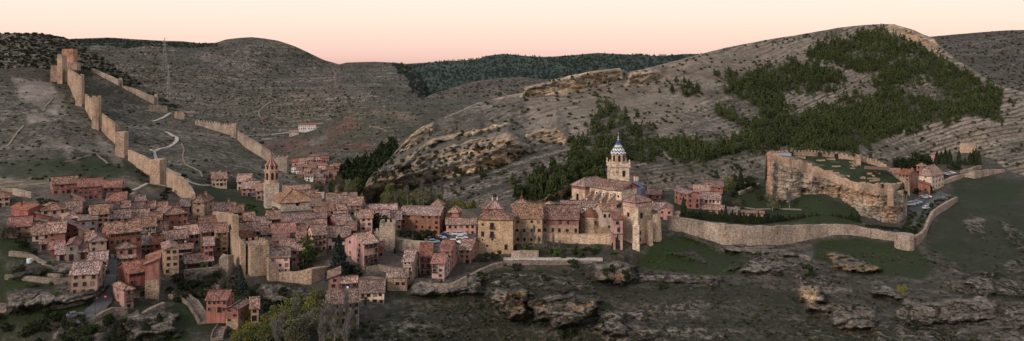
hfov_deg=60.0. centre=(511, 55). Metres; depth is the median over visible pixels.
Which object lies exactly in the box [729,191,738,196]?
bush
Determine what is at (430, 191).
riverside tree
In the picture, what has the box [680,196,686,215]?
cypress
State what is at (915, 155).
tree
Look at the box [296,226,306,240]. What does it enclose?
house
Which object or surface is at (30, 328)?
bush
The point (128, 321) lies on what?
bush
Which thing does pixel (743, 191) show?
retaining wall
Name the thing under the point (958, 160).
cypress
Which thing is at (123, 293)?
house
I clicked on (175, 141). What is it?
path
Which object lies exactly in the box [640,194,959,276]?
grass tufts
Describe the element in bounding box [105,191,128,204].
house
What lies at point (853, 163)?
castle ruins
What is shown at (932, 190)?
tree
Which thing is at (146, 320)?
bush
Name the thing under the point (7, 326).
bush
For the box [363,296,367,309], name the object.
leafless tree
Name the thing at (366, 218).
house
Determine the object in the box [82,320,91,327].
bush
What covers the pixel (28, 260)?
water tank
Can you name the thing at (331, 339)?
riverside tree
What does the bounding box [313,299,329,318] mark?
riverside tree
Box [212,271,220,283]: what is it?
bush
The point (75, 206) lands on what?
house
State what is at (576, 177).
pine tree
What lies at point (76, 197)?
house
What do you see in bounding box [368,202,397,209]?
house
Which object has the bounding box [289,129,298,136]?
farm building
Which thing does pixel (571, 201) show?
house
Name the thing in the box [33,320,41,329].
bush
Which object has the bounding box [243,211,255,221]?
house
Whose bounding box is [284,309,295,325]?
leafless tree
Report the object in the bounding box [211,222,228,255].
house
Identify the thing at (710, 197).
house
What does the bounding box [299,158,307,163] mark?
village house
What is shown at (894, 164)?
tree
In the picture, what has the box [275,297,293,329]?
riverside tree
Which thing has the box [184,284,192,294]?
bush
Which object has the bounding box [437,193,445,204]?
riverside tree
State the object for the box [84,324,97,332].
bush
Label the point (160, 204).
house
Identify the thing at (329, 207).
house
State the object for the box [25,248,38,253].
bush
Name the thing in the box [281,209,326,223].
house
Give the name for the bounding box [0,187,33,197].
retaining wall
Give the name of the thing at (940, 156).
cypress
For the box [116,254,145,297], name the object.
house
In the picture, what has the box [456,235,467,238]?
parked car
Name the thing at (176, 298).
bush
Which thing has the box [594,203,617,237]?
cathedral wing
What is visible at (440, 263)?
house
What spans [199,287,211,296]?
bush
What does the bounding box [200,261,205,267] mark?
shrub
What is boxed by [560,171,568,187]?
pine tree
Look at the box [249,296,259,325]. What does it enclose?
house
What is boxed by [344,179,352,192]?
riverside tree
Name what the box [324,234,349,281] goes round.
spruce tree
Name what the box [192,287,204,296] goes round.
bush
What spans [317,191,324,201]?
house
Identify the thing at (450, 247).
house
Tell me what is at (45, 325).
bush
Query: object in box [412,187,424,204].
riverside tree
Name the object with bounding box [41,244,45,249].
door
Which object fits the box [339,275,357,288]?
house
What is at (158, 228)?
house
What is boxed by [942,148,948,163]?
cypress
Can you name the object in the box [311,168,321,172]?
village house
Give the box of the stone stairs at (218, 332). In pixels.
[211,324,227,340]
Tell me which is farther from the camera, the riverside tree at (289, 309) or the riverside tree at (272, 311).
the riverside tree at (272, 311)
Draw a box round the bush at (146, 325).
[139,323,151,330]
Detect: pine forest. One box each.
[410,52,700,92]
[569,24,1015,164]
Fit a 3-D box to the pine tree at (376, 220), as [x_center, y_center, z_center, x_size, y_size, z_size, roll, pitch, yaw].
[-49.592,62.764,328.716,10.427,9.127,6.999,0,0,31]
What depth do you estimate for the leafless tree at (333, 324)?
222.16 m
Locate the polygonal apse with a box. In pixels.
[580,208,598,233]
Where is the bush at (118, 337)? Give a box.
[113,334,121,340]
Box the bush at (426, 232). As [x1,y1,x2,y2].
[422,229,431,240]
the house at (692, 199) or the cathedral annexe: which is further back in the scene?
the house at (692, 199)
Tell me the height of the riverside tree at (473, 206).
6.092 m
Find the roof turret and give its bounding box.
[481,204,488,212]
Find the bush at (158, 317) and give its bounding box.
[154,312,162,323]
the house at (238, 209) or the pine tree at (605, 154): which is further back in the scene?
the pine tree at (605, 154)
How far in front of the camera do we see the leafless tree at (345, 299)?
245.01 m
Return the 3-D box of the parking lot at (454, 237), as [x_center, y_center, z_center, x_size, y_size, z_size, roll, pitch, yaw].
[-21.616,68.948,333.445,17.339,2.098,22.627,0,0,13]
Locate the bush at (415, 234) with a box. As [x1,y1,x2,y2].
[411,231,419,239]
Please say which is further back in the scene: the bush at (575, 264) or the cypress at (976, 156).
the cypress at (976, 156)
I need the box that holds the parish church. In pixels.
[263,152,310,211]
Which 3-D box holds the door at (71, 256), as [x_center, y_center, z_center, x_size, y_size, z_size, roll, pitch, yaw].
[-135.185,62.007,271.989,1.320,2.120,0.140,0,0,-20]
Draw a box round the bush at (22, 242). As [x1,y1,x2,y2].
[13,238,29,248]
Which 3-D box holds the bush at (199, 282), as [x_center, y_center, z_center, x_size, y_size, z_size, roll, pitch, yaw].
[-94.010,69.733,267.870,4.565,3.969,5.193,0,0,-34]
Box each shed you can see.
[49,240,65,256]
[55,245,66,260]
[727,207,739,215]
[740,210,764,216]
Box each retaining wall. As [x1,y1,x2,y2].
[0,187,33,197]
[0,301,84,312]
[4,274,70,284]
[9,251,72,268]
[45,273,62,277]
[74,307,127,331]
[123,302,165,323]
[129,192,136,199]
[184,267,218,281]
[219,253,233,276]
[358,276,386,284]
[366,264,395,272]
[418,276,466,288]
[469,261,503,275]
[503,260,596,264]
[511,250,537,257]
[542,232,610,244]
[738,183,759,194]
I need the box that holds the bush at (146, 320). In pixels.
[139,318,152,322]
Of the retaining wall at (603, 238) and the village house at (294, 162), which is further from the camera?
the village house at (294, 162)
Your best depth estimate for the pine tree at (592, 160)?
447.68 m
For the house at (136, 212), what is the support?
on the ground
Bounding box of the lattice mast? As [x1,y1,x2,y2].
[161,38,167,68]
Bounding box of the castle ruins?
[795,156,879,181]
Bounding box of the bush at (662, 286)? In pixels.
[656,282,665,289]
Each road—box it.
[250,132,288,135]
[503,257,602,260]
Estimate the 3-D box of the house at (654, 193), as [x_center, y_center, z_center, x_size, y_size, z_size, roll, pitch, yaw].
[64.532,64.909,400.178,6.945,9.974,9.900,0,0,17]
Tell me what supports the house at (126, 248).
on the ground
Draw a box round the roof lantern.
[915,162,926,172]
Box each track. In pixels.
[258,101,272,116]
[798,72,886,113]
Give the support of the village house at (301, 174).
on the reddish hill at (401, 125)
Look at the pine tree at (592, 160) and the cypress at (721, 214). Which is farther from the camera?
the pine tree at (592, 160)
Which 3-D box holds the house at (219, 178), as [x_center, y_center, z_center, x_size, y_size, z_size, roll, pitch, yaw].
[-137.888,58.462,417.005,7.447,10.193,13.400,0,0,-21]
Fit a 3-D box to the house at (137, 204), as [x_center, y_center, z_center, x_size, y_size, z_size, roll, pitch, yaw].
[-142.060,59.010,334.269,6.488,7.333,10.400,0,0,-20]
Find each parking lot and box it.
[434,232,477,247]
[905,191,950,229]
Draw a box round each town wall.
[67,68,194,211]
[91,69,166,112]
[174,111,183,118]
[195,120,287,174]
[212,211,328,283]
[354,211,433,253]
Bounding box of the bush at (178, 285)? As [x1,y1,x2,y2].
[176,281,183,291]
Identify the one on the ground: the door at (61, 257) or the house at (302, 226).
the house at (302, 226)
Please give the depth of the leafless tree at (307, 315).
225.64 m
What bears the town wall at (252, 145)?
on the ground
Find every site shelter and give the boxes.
[779,153,790,157]
[864,166,889,174]
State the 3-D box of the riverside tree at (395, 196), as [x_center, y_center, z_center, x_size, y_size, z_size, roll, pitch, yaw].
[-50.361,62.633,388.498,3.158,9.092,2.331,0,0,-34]
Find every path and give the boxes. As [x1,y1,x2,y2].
[0,125,23,150]
[0,182,49,186]
[63,154,107,163]
[132,183,165,190]
[149,131,178,150]
[153,113,171,121]
[153,151,211,185]
[181,143,202,176]
[734,205,800,209]
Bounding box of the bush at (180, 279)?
[172,275,185,283]
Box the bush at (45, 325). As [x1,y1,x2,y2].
[41,320,52,332]
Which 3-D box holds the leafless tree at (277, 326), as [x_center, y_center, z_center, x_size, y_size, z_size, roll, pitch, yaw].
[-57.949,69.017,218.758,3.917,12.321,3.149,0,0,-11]
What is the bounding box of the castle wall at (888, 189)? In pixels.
[766,149,909,205]
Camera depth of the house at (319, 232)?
299.74 m
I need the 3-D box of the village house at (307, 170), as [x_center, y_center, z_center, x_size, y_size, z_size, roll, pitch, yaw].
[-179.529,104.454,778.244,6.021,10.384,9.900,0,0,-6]
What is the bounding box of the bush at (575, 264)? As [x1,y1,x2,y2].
[567,259,579,268]
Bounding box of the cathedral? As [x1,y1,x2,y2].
[570,136,639,213]
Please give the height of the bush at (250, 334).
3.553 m
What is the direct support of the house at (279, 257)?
on the ground
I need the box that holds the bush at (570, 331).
[557,326,575,339]
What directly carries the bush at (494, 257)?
on the ground
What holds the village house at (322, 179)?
on the reddish hill at (401, 125)
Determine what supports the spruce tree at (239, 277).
on the ground
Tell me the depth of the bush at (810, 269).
306.90 m
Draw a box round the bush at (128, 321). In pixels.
[123,318,138,328]
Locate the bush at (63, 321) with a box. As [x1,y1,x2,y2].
[60,311,67,326]
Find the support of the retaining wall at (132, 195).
on the ground
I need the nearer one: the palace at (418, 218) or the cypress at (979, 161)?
the palace at (418, 218)
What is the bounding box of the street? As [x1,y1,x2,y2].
[73,254,117,326]
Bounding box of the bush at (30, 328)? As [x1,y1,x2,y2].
[22,320,36,334]
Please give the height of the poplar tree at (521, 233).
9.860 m
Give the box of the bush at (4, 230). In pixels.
[0,225,18,239]
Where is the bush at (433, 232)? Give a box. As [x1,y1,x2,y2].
[429,230,437,238]
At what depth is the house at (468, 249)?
308.29 m
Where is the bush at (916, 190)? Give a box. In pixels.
[912,188,920,194]
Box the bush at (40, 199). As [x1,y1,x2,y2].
[35,197,45,203]
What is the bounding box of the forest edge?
[392,62,433,97]
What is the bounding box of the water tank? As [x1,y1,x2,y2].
[26,258,31,263]
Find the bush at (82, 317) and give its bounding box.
[75,314,86,327]
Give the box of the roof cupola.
[633,173,645,196]
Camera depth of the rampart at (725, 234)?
347.79 m
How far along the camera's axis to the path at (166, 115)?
533.83 m
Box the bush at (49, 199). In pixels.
[41,198,52,204]
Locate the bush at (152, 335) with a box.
[148,329,159,340]
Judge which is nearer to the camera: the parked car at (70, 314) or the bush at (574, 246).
the parked car at (70, 314)
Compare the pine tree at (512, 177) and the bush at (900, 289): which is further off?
the pine tree at (512, 177)
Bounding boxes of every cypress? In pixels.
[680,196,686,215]
[719,208,723,221]
[730,210,734,222]
[737,211,740,223]
[742,212,745,223]
[757,211,760,223]
[934,152,940,163]
[939,150,943,164]
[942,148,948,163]
[947,149,952,162]
[956,151,961,164]
[967,152,972,164]
[970,149,975,164]
[973,148,978,164]
[976,150,981,164]
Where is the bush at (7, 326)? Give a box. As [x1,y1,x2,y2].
[0,321,12,332]
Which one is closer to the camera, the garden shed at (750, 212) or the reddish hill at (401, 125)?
the garden shed at (750, 212)
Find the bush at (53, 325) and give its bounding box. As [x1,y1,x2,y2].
[47,321,59,331]
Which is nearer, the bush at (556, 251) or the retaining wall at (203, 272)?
the retaining wall at (203, 272)
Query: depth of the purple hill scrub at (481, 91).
1303.58 m
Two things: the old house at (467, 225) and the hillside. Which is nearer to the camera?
the old house at (467, 225)
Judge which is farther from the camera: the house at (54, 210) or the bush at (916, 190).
the bush at (916, 190)
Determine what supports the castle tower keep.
on the ground
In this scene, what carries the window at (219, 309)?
in the house at (218, 300)
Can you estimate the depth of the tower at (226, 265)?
281.06 m
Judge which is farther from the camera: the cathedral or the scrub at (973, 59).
the scrub at (973, 59)
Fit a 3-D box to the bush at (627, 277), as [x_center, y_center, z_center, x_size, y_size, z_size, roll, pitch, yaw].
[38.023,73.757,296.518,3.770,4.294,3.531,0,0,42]
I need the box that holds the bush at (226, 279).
[221,277,233,288]
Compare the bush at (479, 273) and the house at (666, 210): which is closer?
the bush at (479, 273)
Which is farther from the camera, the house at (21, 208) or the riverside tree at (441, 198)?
the riverside tree at (441, 198)
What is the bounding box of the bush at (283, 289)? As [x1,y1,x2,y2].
[276,286,288,295]
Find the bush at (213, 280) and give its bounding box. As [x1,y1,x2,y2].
[210,277,220,284]
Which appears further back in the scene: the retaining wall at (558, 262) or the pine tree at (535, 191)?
the pine tree at (535, 191)
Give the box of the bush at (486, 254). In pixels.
[483,252,490,260]
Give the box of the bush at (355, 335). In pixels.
[349,331,359,338]
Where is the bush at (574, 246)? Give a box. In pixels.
[571,243,581,252]
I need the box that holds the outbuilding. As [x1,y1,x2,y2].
[672,211,679,216]
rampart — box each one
[667,197,957,250]
[943,165,1004,184]
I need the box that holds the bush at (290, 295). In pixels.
[286,289,292,298]
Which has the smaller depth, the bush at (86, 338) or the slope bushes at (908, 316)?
the bush at (86, 338)
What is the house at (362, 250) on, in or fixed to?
on the ground
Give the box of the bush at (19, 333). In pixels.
[16,331,28,336]
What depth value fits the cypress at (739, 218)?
364.29 m
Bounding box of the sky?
[0,0,1023,63]
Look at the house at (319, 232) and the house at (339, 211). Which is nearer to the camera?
the house at (319, 232)
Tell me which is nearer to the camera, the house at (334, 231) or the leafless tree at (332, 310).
the leafless tree at (332, 310)
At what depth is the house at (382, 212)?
337.33 m
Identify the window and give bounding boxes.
[217,307,221,312]
[251,315,256,320]
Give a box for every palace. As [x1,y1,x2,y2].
[401,205,446,234]
[477,209,516,253]
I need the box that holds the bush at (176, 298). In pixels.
[173,289,186,301]
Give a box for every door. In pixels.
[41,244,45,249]
[59,255,63,260]
[69,254,73,260]
[80,253,84,259]
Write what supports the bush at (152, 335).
on the ground
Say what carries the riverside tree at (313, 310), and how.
on the ground
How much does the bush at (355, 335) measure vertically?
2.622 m
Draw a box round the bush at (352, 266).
[348,264,355,273]
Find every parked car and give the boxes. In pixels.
[66,311,83,317]
[428,238,439,242]
[455,231,466,235]
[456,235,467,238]
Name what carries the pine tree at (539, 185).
on the hillside
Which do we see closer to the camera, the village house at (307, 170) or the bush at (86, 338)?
the bush at (86, 338)
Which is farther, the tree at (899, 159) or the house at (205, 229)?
the tree at (899, 159)
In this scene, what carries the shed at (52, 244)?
on the ground
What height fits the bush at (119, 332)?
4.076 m
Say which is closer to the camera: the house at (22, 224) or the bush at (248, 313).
the bush at (248, 313)
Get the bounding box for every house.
[0,188,11,206]
[7,215,33,237]
[9,200,44,216]
[31,220,47,241]
[33,217,48,222]
[34,211,51,221]
[40,201,66,221]
[46,220,67,249]
[49,175,77,194]
[59,211,80,221]
[64,200,83,214]
[64,216,79,239]
[65,236,83,261]
[68,260,106,299]
[71,192,84,207]
[77,174,103,198]
[77,214,97,231]
[77,224,88,240]
[84,230,94,252]
[86,203,109,227]
[87,232,107,250]
[87,250,110,276]
[101,217,142,258]
[102,179,123,192]
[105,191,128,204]
[107,203,112,213]
[109,208,131,221]
[110,281,135,308]
[115,240,136,258]
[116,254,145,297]
[121,197,130,208]
[131,202,144,207]
[131,207,149,218]
[133,192,146,205]
[136,214,157,234]
[141,230,162,252]
[143,249,161,299]
[144,197,155,209]
[151,211,162,224]
[151,232,163,261]
[156,201,167,208]
[156,203,189,229]
[156,223,159,232]
[160,220,168,232]
[160,239,179,274]
[161,227,188,242]
[171,221,200,244]
[178,239,193,259]
[180,198,190,215]
[182,252,203,269]
[188,219,198,227]
[191,191,214,218]
[196,215,217,222]
[199,219,212,251]
[202,236,214,263]
[203,254,213,266]
[204,285,235,322]
[210,169,227,188]
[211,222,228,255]
[212,198,233,211]
[224,297,250,329]
[231,201,243,221]
[236,173,253,189]
[239,219,261,239]
[239,229,252,240]
[240,178,260,196]
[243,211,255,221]
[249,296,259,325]
[253,215,271,224]
[255,182,263,200]
[258,236,274,245]
[261,225,270,236]
[263,206,280,222]
[268,246,290,270]
[269,222,296,240]
[273,232,289,242]
[279,236,294,265]
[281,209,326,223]
[282,182,310,190]
[290,240,304,269]
[291,159,298,165]
[291,165,297,171]
[296,167,302,173]
[296,223,307,240]
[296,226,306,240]
[297,161,305,166]
[297,186,317,195]
[298,171,305,177]
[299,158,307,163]
[300,164,308,169]
[303,168,310,172]
[304,173,313,181]
[306,217,326,231]
[307,153,320,160]
[307,223,327,256]
[308,157,314,164]
[309,193,320,197]
[309,198,322,211]
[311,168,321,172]
[314,173,323,178]
[314,177,326,184]
[314,207,327,215]
[317,162,327,167]
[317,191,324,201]
[320,155,329,160]
[321,201,335,217]
[322,171,329,177]
[325,166,334,172]
[326,189,346,201]
[326,225,350,250]
[327,212,352,224]
[327,266,340,289]
[331,192,349,209]
[333,207,347,213]
[334,163,340,168]
[334,201,348,211]
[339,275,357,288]
[343,230,379,269]
[345,220,356,233]
[347,195,366,214]
[358,279,386,303]
[359,209,374,232]
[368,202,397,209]
[374,207,389,225]
[378,241,384,257]
[390,210,401,230]
[401,250,419,284]
[418,238,433,275]
[430,253,450,281]
[438,240,459,270]
[445,217,476,235]
[457,236,479,262]
[560,197,580,208]
[646,188,663,198]
[658,201,673,219]
[673,187,700,208]
[693,184,710,192]
[700,191,722,204]
[700,203,725,213]
[703,179,724,193]
[890,167,899,174]
[898,167,917,190]
[918,164,943,189]
[918,179,930,194]
[930,151,939,161]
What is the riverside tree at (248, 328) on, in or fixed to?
on the ground
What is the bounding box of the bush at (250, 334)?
[242,331,255,340]
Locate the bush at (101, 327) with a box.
[97,324,106,332]
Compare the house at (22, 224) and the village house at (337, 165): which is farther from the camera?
the village house at (337, 165)
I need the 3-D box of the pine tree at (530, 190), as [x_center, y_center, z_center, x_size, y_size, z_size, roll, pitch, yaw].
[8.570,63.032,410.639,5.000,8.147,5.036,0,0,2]
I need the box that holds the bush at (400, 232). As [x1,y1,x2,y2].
[397,230,406,236]
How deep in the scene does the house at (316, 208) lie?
335.20 m
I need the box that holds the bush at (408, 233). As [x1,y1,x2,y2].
[403,230,411,237]
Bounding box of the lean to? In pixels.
[120,254,135,261]
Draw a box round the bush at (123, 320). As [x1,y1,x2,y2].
[119,317,126,330]
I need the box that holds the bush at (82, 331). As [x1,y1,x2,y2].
[77,327,91,335]
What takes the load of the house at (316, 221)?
on the ground
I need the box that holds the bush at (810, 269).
[801,263,814,277]
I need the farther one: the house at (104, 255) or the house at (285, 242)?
the house at (285, 242)
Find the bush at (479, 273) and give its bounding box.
[475,271,487,282]
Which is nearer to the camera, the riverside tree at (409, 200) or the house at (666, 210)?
the house at (666, 210)
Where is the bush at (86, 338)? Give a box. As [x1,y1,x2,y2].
[78,335,93,340]
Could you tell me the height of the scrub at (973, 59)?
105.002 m
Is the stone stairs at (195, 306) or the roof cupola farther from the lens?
the roof cupola
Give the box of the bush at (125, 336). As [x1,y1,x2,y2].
[121,333,128,340]
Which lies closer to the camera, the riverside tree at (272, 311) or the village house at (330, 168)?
the riverside tree at (272, 311)
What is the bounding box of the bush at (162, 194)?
[159,191,168,199]
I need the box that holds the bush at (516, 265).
[512,263,521,270]
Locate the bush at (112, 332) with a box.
[108,329,117,338]
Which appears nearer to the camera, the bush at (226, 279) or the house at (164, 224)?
the bush at (226, 279)
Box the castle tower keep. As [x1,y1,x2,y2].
[50,49,80,83]
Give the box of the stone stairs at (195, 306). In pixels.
[168,291,207,324]
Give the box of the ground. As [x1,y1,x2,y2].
[0,67,1023,340]
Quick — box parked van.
[907,201,915,205]
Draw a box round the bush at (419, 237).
[416,229,427,240]
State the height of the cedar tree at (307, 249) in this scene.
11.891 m
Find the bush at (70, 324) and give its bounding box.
[63,322,77,334]
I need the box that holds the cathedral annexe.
[581,200,599,212]
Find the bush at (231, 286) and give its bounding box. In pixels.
[226,283,235,293]
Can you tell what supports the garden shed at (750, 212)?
on the ground
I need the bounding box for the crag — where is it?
[764,155,906,222]
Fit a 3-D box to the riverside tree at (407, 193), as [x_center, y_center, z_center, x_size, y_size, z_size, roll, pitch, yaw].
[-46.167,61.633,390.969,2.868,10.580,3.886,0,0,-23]
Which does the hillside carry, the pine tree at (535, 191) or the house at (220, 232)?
the pine tree at (535, 191)
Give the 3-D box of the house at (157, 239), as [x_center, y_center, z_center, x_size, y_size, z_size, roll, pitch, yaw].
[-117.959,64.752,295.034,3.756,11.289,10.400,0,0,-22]
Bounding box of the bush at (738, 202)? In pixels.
[730,199,744,207]
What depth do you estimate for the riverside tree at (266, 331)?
224.99 m
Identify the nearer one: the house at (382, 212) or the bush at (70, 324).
the bush at (70, 324)
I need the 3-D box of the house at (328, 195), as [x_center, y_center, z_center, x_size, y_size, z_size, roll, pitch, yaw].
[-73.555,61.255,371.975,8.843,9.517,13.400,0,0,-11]
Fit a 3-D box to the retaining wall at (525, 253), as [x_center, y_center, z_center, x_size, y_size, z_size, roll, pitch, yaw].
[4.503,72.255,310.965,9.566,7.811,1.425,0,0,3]
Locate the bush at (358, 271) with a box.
[353,269,362,276]
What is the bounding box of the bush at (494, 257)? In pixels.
[490,251,497,259]
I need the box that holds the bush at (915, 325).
[913,323,918,330]
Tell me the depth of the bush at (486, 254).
307.48 m
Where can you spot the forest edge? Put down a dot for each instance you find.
(413, 77)
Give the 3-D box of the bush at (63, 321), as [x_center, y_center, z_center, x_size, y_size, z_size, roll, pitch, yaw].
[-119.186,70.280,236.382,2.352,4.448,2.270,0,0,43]
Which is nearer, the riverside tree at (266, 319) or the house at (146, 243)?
the riverside tree at (266, 319)
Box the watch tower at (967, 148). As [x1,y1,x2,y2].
[960,143,976,153]
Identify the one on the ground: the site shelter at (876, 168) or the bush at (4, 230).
the bush at (4, 230)
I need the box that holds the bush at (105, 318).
[101,314,114,326]
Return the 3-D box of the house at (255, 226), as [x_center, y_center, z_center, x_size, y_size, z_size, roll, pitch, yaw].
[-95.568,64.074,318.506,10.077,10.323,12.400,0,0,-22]
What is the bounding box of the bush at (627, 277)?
[622,269,630,281]
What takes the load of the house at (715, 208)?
on the ground
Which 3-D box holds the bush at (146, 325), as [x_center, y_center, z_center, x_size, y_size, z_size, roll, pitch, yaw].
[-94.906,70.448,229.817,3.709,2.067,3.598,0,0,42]
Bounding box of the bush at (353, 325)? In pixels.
[351,318,357,331]
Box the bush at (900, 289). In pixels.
[897,284,907,295]
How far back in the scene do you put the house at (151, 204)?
339.77 m
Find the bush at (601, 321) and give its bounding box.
[598,318,604,329]
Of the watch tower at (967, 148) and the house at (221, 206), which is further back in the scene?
the watch tower at (967, 148)
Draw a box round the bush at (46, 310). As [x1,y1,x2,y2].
[39,307,50,319]
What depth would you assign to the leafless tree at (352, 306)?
248.07 m
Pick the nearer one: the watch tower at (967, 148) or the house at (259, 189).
the house at (259, 189)
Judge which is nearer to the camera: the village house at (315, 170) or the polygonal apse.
the polygonal apse
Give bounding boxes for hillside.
[360,24,1023,208]
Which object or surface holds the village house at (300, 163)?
on the reddish hill at (401, 125)
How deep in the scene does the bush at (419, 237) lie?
332.69 m
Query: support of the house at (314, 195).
on the ground
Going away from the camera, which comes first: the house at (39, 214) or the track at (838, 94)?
the house at (39, 214)
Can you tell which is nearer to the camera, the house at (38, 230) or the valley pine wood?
the house at (38, 230)
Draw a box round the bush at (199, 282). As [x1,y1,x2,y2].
[193,279,205,288]
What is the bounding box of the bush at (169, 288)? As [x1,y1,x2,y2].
[164,286,174,292]
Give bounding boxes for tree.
[229,328,242,340]
[233,265,248,294]
[241,322,261,340]
[254,315,270,330]
[254,323,275,340]
[265,305,280,320]
[267,312,286,335]
[269,312,284,340]
[270,310,297,340]
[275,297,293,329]
[282,314,315,340]
[284,301,302,334]
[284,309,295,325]
[288,292,313,313]
[292,297,300,320]
[296,235,319,268]
[296,311,312,338]
[299,297,321,321]
[299,307,317,335]
[306,287,324,315]
[306,313,330,340]
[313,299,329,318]
[315,180,324,190]
[316,304,331,340]
[317,322,326,340]
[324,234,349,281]
[325,315,342,340]
[326,317,342,340]
[329,179,337,191]
[330,303,335,319]
[337,301,343,324]
[340,311,353,340]
[343,288,349,322]
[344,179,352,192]
[350,176,361,191]
[351,304,355,326]
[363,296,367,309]
[373,213,391,228]
[381,191,390,202]
[384,183,396,202]
[394,189,400,201]
[398,187,409,205]
[400,194,411,204]
[404,184,410,204]
[410,192,417,204]
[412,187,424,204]
[414,191,428,205]
[427,189,436,205]
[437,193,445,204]
[439,182,444,195]
[455,198,464,208]
[470,199,477,208]
[509,172,515,183]
[512,184,517,196]
[515,184,525,199]
[519,229,523,244]
[523,185,528,197]
[525,183,535,198]
[529,186,537,199]
[531,225,535,243]
[536,182,544,197]
[538,189,544,201]
[545,185,552,194]
[550,157,556,170]
[553,177,559,189]
[557,174,563,188]
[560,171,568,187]
[566,157,570,167]
[567,149,572,160]
[569,172,573,185]
[572,160,578,174]
[573,171,578,181]
[576,149,581,159]
[590,156,594,166]
[598,164,606,177]
[599,150,604,164]
[603,149,607,162]
[722,176,736,191]
[731,173,736,190]
[735,169,745,190]
[743,175,757,188]
[764,193,780,210]
[784,190,793,208]
[892,156,907,168]
[892,161,901,167]
[902,156,917,168]
[907,151,926,167]
[917,153,932,164]
[930,186,936,192]
[947,161,960,170]
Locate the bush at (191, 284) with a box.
[184,279,195,289]
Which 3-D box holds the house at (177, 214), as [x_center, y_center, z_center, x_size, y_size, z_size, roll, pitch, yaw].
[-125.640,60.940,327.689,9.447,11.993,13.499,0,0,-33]
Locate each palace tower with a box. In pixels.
[487,195,503,210]
[510,190,528,212]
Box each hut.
[39,238,47,249]
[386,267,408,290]
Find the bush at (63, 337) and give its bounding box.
[58,333,71,340]
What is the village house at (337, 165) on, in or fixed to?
on the reddish hill at (401, 125)
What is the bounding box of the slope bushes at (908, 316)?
[371,213,1023,340]
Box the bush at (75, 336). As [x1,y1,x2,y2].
[71,332,80,339]
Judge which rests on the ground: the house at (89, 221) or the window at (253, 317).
the house at (89, 221)
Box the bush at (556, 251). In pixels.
[553,248,561,255]
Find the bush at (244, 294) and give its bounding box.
[239,290,250,298]
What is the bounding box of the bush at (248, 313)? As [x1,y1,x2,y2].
[243,311,250,322]
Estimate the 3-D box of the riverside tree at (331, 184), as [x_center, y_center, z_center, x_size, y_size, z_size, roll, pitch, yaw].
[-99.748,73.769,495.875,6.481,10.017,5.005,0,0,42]
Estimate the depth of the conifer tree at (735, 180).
417.49 m
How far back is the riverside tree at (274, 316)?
230.90 m
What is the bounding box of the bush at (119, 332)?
[116,328,123,340]
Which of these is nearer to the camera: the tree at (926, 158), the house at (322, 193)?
the house at (322, 193)
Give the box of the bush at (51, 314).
[47,310,61,322]
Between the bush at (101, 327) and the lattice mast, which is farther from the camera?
the lattice mast
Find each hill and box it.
[0,33,179,113]
[76,37,428,144]
[262,98,490,195]
[420,77,548,100]
[932,30,1023,91]
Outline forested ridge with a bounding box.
[408,53,696,91]
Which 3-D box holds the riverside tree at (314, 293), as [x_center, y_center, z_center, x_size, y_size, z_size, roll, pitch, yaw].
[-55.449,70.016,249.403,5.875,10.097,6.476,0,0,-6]
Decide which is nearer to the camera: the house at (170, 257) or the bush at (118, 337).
the bush at (118, 337)
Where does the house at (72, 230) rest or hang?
on the ground
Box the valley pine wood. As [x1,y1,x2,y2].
[334,136,399,195]
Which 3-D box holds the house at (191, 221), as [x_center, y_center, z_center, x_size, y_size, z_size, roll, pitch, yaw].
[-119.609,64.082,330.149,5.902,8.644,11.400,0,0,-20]
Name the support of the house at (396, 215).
on the ground
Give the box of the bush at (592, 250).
[590,248,598,254]
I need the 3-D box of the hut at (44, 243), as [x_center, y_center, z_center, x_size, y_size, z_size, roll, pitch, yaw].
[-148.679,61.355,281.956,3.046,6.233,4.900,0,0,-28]
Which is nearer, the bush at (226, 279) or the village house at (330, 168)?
the bush at (226, 279)
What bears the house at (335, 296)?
on the ground
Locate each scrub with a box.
[0,32,141,86]
[0,71,289,181]
[74,38,217,47]
[77,38,424,143]
[274,102,470,176]
[383,24,1023,177]
[397,212,1023,340]
[421,79,539,99]
[938,30,1023,89]
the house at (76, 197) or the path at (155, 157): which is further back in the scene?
the path at (155, 157)
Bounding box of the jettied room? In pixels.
[609,211,623,249]
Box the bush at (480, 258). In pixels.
[477,255,484,261]
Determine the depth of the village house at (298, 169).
775.70 m
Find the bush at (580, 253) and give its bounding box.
[575,251,585,257]
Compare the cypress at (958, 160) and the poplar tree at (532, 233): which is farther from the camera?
the cypress at (958, 160)
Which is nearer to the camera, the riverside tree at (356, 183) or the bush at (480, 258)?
the bush at (480, 258)
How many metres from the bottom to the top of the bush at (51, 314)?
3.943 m
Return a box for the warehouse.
[298,123,315,131]
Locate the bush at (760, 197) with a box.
[756,189,762,200]
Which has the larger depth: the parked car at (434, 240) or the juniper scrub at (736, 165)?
the juniper scrub at (736, 165)
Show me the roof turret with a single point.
(485, 208)
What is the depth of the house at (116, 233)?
283.02 m
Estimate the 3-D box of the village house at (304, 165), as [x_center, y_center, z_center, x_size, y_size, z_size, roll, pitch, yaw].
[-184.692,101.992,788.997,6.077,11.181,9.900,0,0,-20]
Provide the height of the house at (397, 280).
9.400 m
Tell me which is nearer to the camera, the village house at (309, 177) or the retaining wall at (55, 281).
the retaining wall at (55, 281)
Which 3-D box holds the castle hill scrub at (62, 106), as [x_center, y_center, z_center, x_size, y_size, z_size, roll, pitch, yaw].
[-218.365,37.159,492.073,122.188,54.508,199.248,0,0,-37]
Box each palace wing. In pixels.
[513,202,543,243]
[542,204,579,233]
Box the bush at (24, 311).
[19,308,31,314]
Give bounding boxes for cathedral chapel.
[618,194,665,251]
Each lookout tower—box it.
[430,198,445,206]
[446,205,462,216]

